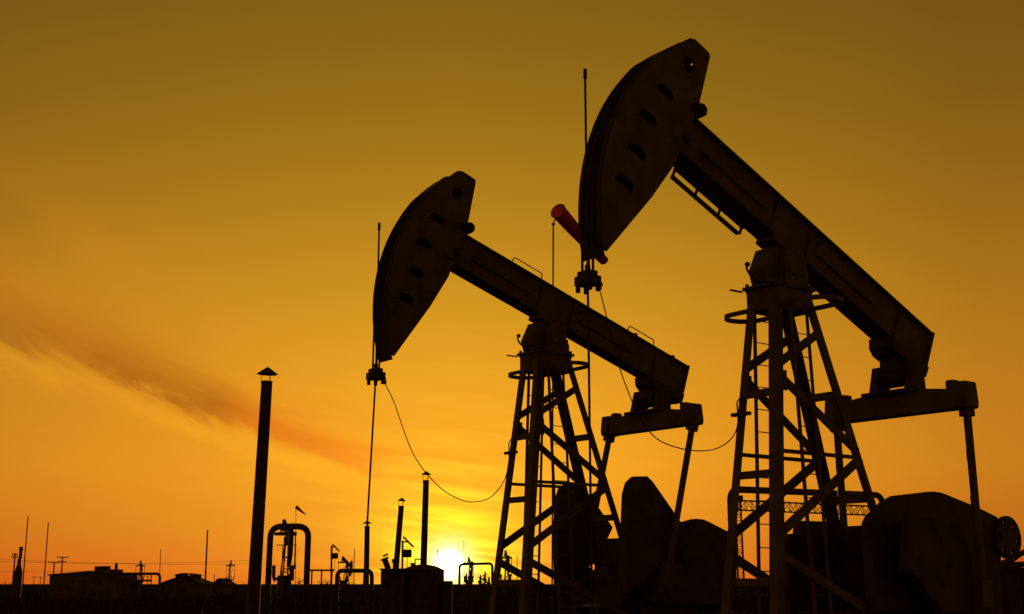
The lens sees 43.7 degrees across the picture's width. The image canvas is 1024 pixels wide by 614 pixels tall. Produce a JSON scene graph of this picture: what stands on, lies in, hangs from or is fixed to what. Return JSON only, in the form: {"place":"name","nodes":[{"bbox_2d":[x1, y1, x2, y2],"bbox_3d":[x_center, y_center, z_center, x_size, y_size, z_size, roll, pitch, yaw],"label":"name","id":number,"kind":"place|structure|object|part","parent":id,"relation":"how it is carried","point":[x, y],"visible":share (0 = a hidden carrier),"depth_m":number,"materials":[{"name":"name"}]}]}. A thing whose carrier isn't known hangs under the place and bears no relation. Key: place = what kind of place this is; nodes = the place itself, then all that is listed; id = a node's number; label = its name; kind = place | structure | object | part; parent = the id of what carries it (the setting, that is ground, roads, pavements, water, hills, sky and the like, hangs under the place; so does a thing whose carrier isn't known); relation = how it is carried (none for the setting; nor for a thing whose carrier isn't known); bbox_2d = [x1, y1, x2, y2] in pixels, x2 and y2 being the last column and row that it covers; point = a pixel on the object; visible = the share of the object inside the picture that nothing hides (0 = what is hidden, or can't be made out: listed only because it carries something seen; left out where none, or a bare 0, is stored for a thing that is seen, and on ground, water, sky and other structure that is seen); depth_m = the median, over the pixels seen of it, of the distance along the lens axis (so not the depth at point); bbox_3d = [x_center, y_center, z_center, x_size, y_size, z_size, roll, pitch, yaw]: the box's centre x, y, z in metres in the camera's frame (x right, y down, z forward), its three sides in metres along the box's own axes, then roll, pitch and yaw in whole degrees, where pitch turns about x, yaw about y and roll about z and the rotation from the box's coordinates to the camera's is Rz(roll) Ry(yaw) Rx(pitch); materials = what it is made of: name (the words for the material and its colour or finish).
{"place":"outdoors","nodes":[
{"label":"outdoors","id":0,"kind":"place"},
{"bbox_2d":[226,560,234,581],"bbox_3d":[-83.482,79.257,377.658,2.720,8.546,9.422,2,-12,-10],"label":"utility pole","id":1,"kind":"object","parent":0,"point":[229,565],"visible":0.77,"depth_m":377.92,"materials":[{"name":"metal"}]},
{"bbox_2d":[0,582,768,613],"bbox_3d":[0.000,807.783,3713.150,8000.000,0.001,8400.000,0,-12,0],"label":"ground","id":2,"kind":"structure","parent":0,"point":[273,587],"depth_m":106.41,"materials":[{"name":"black plant"}]},
{"bbox_2d":[0,582,9,596],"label":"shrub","id":3,"kind":"object","parent":2,"relation":"on","point":[7,586],"visible":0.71,"depth_m":136.69,"materials":[{"name":"black plant"}]},
{"bbox_2d":[11,553,17,593],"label":"utility pole","id":4,"kind":"object","parent":2,"relation":"on","point":[15,556],"visible":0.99,"depth_m":195.88,"materials":[{"name":"brown wood"}]},
{"bbox_2d":[12,547,22,599],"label":"field heater","id":5,"kind":"object","parent":2,"relation":"on","point":[18,574],"visible":0.94,"depth_m":126.89,"materials":[{"name":"metal"}]},
{"bbox_2d":[21,516,28,600],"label":"pole","id":6,"kind":"object","parent":2,"relation":"on","point":[24,560],"visible":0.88,"depth_m":98.02,"materials":[{"name":"paint"}]},
{"bbox_2d":[42,522,48,601],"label":"pole","id":7,"kind":"object","parent":2,"relation":"on","point":[45,563],"visible":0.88,"depth_m":101.91,"materials":[{"name":"paint"}]},
{"bbox_2d":[57,556,67,572],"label":"utility pole","id":8,"kind":"object","parent":2,"relation":"on","point":[62,562],"visible":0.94,"depth_m":210.73,"materials":[{"name":"brown wood"}]},
{"bbox_2d":[4,559,194,564],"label":"power line","id":9,"kind":"object","parent":8,"relation":"attached to","point":[81,562],"visible":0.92,"depth_m":207.80,"materials":[{"name":"black metal"}]},
{"bbox_2d":[1,560,248,563],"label":"power line","id":10,"kind":"object","parent":8,"relation":"hanging from","point":[121,563],"visible":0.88,"depth_m":217.08,"materials":[{"name":"black metal"}]},
{"bbox_2d":[47,563,137,599],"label":"site building","id":11,"kind":"structure","parent":2,"relation":"on","point":[107,581],"depth_m":131.74,"materials":[{"name":"black"}]},
{"bbox_2d":[59,581,65,589],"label":"window","id":12,"kind":"structure","parent":11,"relation":"in","point":[62,583],"depth_m":131.79,"materials":[{"name":"black glass"}]},
{"bbox_2d":[73,581,79,589],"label":"window","id":13,"kind":"structure","parent":11,"relation":"in","point":[75,582],"depth_m":131.71,"materials":[{"name":"black glass"}]},
{"bbox_2d":[81,581,86,598],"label":"door","id":14,"kind":"structure","parent":11,"relation":"in","point":[83,583],"depth_m":131.64,"materials":[{"name":"black"}]},
{"bbox_2d":[87,581,93,589],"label":"window","id":15,"kind":"structure","parent":11,"relation":"in","point":[90,583],"depth_m":131.64,"materials":[{"name":"black glass"}]},
{"bbox_2d":[102,581,107,589],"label":"window","id":16,"kind":"structure","parent":11,"relation":"in","point":[104,583],"depth_m":131.55,"materials":[{"name":"black glass"}]},
{"bbox_2d":[111,581,117,589],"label":"window","id":17,"kind":"structure","parent":11,"relation":"in","point":[114,583],"depth_m":131.51,"materials":[{"name":"black glass"}]},
{"bbox_2d":[136,560,144,588],"bbox_3d":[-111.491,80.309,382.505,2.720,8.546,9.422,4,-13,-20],"label":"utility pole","id":18,"kind":"object","parent":2,"relation":"on","point":[141,565],"visible":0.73,"depth_m":382.61,"materials":[{"name":"metal"}]},
{"bbox_2d":[120,572,160,599],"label":"pipe rack","id":19,"kind":"object","parent":2,"relation":"on","point":[134,587],"visible":0.89,"depth_m":131.04,"materials":[{"name":"metal"}]},
{"bbox_2d":[161,573,215,597],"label":"shed","id":20,"kind":"structure","parent":2,"relation":"on","point":[192,584],"depth_m":146.57,"materials":[{"name":"black"}]},
{"bbox_2d":[177,585,185,597],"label":"door","id":21,"kind":"structure","parent":20,"relation":"in","point":[178,586],"depth_m":146.39,"materials":[{"name":"black"}]},
{"bbox_2d":[203,530,207,605],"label":"pole","id":22,"kind":"object","parent":2,"relation":"on","point":[205,569],"visible":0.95,"depth_m":93.02,"materials":[{"name":"metal"}]},
{"bbox_2d":[211,578,236,595],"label":"shed","id":23,"kind":"structure","parent":2,"relation":"on","point":[222,585],"depth_m":166.17,"materials":[{"name":"black"}]},
{"bbox_2d":[214,585,222,595],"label":"door","id":24,"kind":"structure","parent":23,"relation":"in","point":[218,588],"depth_m":165.92,"materials":[{"name":"black"}]},
{"bbox_2d":[246,367,277,613],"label":"vent stack","id":25,"kind":"object","parent":2,"relation":"on","point":[255,560],"visible":1,"depth_m":45.42,"materials":[{"name":"metal"}]},
{"bbox_2d":[272,519,296,598],"bbox_3d":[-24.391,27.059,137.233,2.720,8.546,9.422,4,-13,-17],"label":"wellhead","id":26,"kind":"object","parent":2,"relation":"on","point":[283,583],"visible":0.88,"depth_m":136.79,"materials":[{"name":"metal"}]},
{"bbox_2d":[263,523,310,613],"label":"pipe loop","id":27,"kind":"object","parent":2,"relation":"on","point":[305,529],"visible":1,"depth_m":41.11,"materials":[{"name":"paint"}]},
{"bbox_2d":[295,505,305,595],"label":"windsock","id":28,"kind":"object","parent":2,"relation":"on","point":[298,509],"visible":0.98,"depth_m":137.51,"materials":[{"name":"black fabric"}]},
{"bbox_2d":[309,581,328,609],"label":"shrub","id":29,"kind":"object","parent":2,"relation":"on","point":[317,600],"visible":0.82,"depth_m":78.06,"materials":[{"name":"black plant"}]},
{"bbox_2d":[310,569,334,613],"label":"pipe fence","id":30,"kind":"object","parent":2,"relation":"on","point":[321,570],"visible":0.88,"depth_m":56.60,"materials":[{"name":"metal"}]},
{"bbox_2d":[318,579,332,607],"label":"shrub","id":31,"kind":"object","parent":2,"relation":"on","point":[328,596],"visible":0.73,"depth_m":82.73,"materials":[{"name":"black plant"}]},
{"bbox_2d":[330,544,339,591],"bbox_3d":[-8.177,12.636,58.654,0.418,3.394,0.526,0,-12,0],"label":"solar post","id":32,"kind":"object","parent":2,"relation":"on","point":[334,555],"visible":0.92,"depth_m":58.79,"materials":[{"name":"metal"}]},
{"bbox_2d":[338,556,352,589],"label":"pump jack","id":33,"kind":"object","parent":2,"relation":"on","point":[343,583],"visible":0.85,"depth_m":323.50,"materials":[{"name":"metal"}]},
{"bbox_2d":[332,569,374,613],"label":"pipe loop","id":34,"kind":"object","parent":2,"relation":"on","point":[336,594],"visible":0.94,"depth_m":59.51,"materials":[{"name":"paint"}]},
{"bbox_2d":[353,549,354,605],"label":"pole","id":35,"kind":"object","parent":2,"relation":"on","point":[353,578],"visible":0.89,"depth_m":87.96,"materials":[{"name":"metal"}]},
{"bbox_2d":[363,521,371,607],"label":"vent stack","id":36,"kind":"object","parent":2,"relation":"on","point":[366,593],"visible":0.51,"depth_m":68.51,"materials":[{"name":"metal"}]},
{"bbox_2d":[379,553,405,613],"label":"equipment housing","id":37,"kind":"object","parent":2,"relation":"on","point":[390,595],"visible":0.94,"depth_m":42.48,"materials":[{"name":"metal"}]},
{"bbox_2d":[394,498,404,567],"bbox_3d":[-3.931,7.958,44.321,0.445,2.670,0.289,0,-12,0],"label":"vent stack","id":38,"kind":"object","parent":37,"relation":"on","point":[398,533],"visible":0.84,"depth_m":44.27,"materials":[{"name":"metal"}]},
{"bbox_2d":[401,536,413,613],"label":"solar post","id":39,"kind":"object","parent":2,"relation":"on","point":[407,553],"visible":1,"depth_m":40.13,"materials":[{"name":"metal"}]},
{"bbox_2d":[405,558,452,613],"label":"round tank","id":40,"kind":"object","parent":2,"relation":"on","point":[428,589],"visible":0.94,"depth_m":42.57,"materials":[{"name":"metal"}]},
{"bbox_2d":[420,471,430,564],"bbox_3d":[-2.956,7.287,43.443,0.363,3.397,0.339,0,-12,0],"label":"vent stack","id":41,"kind":"object","parent":40,"relation":"on","point":[424,534],"visible":0.84,"depth_m":43.35,"materials":[{"name":"metal"}]},
{"bbox_2d":[464,557,473,589],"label":"pump jack","id":42,"kind":"object","parent":2,"relation":"on","point":[470,566],"visible":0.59,"depth_m":333.33,"materials":[{"name":"metal"}]},
{"bbox_2d":[457,562,493,610],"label":"pipe loop","id":43,"kind":"object","parent":2,"relation":"on","point":[459,575],"visible":0.76,"depth_m":76.30,"materials":[{"name":"paint"}]},
{"bbox_2d":[464,570,490,610],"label":"valve manifold","id":44,"kind":"object","parent":2,"relation":"on","point":[470,577],"visible":0.78,"depth_m":78.03,"materials":[{"name":"paint"}]},
{"bbox_2d":[470,573,489,611],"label":"shrub","id":45,"kind":"object","parent":2,"relation":"on","point":[481,597],"visible":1,"depth_m":68.29,"materials":[{"name":"black plant"}]},
{"bbox_2d":[500,550,511,591],"bbox_3d":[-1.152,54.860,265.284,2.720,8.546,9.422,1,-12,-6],"label":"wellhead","id":46,"kind":"object","parent":2,"relation":"on","point":[507,558],"visible":0.57,"depth_m":265.38,"materials":[{"name":"metal"}]},
{"bbox_2d":[361,171,739,613],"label":"pump jack","id":47,"kind":"object","parent":2,"relation":"on","point":[657,556],"visible":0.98,"depth_m":24.46,"materials":[{"name":"metal"}]},
{"bbox_2d":[551,204,607,613],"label":"windsock","id":48,"kind":"object","parent":2,"relation":"on","point":[561,215],"visible":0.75,"depth_m":41.72,"materials":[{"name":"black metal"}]},
{"bbox_2d":[574,38,1020,613],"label":"pump jack","id":49,"kind":"object","parent":2,"relation":"on","point":[930,552],"visible":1,"depth_m":18.95,"materials":[{"name":"metal"}]},
{"bbox_2d":[727,486,883,610],"bbox_3d":[6.905,6.022,29.136,5.805,3.792,0.254,10,-16,-38],"label":"pipe loop","id":50,"kind":"object","parent":2,"relation":"on","point":[794,491],"visible":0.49,"depth_m":28.39,"materials":[{"name":"paint"}]},
{"bbox_2d":[1000,549,1023,568],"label":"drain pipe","id":51,"kind":"object","parent":2,"relation":"on","point":[1005,563],"visible":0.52,"depth_m":21.53,"materials":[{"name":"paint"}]},
{"bbox_2d":[0,611,768,613],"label":"dirt track","id":52,"kind":"structure","parent":0,"point":[245,612],"depth_m":72.77,"materials":[{"name":"black soil"}]},
{"bbox_2d":[287,578,302,611],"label":"shrub","id":53,"kind":"object","parent":52,"relation":"on","point":[297,600],"visible":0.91,"depth_m":73.00,"materials":[{"name":"black plant"}]},
{"bbox_2d":[0,0,1023,583],"label":"sky","id":54,"kind":"structure","parent":0,"point":[195,194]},
{"bbox_2d":[737,495,867,591],"bbox_3d":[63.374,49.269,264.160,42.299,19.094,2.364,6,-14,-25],"label":"railing","id":55,"kind":"object","parent":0,"point":[740,505],"visible":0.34,"depth_m":259.83,"materials":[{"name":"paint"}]},
{"bbox_2d":[996,568,1023,613],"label":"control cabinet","id":56,"kind":"object","parent":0,"point":[1010,589],"visible":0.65,"depth_m":22.47,"materials":[{"name":"metal"}]},
{"bbox_3d":[8.825,5.376,22.387,0.327,1.393,0.020,2,-12,-8],"label":"door","id":57,"kind":"part","parent":56,"relation":"part of","materials":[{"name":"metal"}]},
{"bbox_3d":[9.169,5.386,22.435,0.327,1.393,0.020,2,-12,-8],"label":"door","id":58,"kind":"part","parent":56,"relation":"part of","materials":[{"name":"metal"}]}
]}

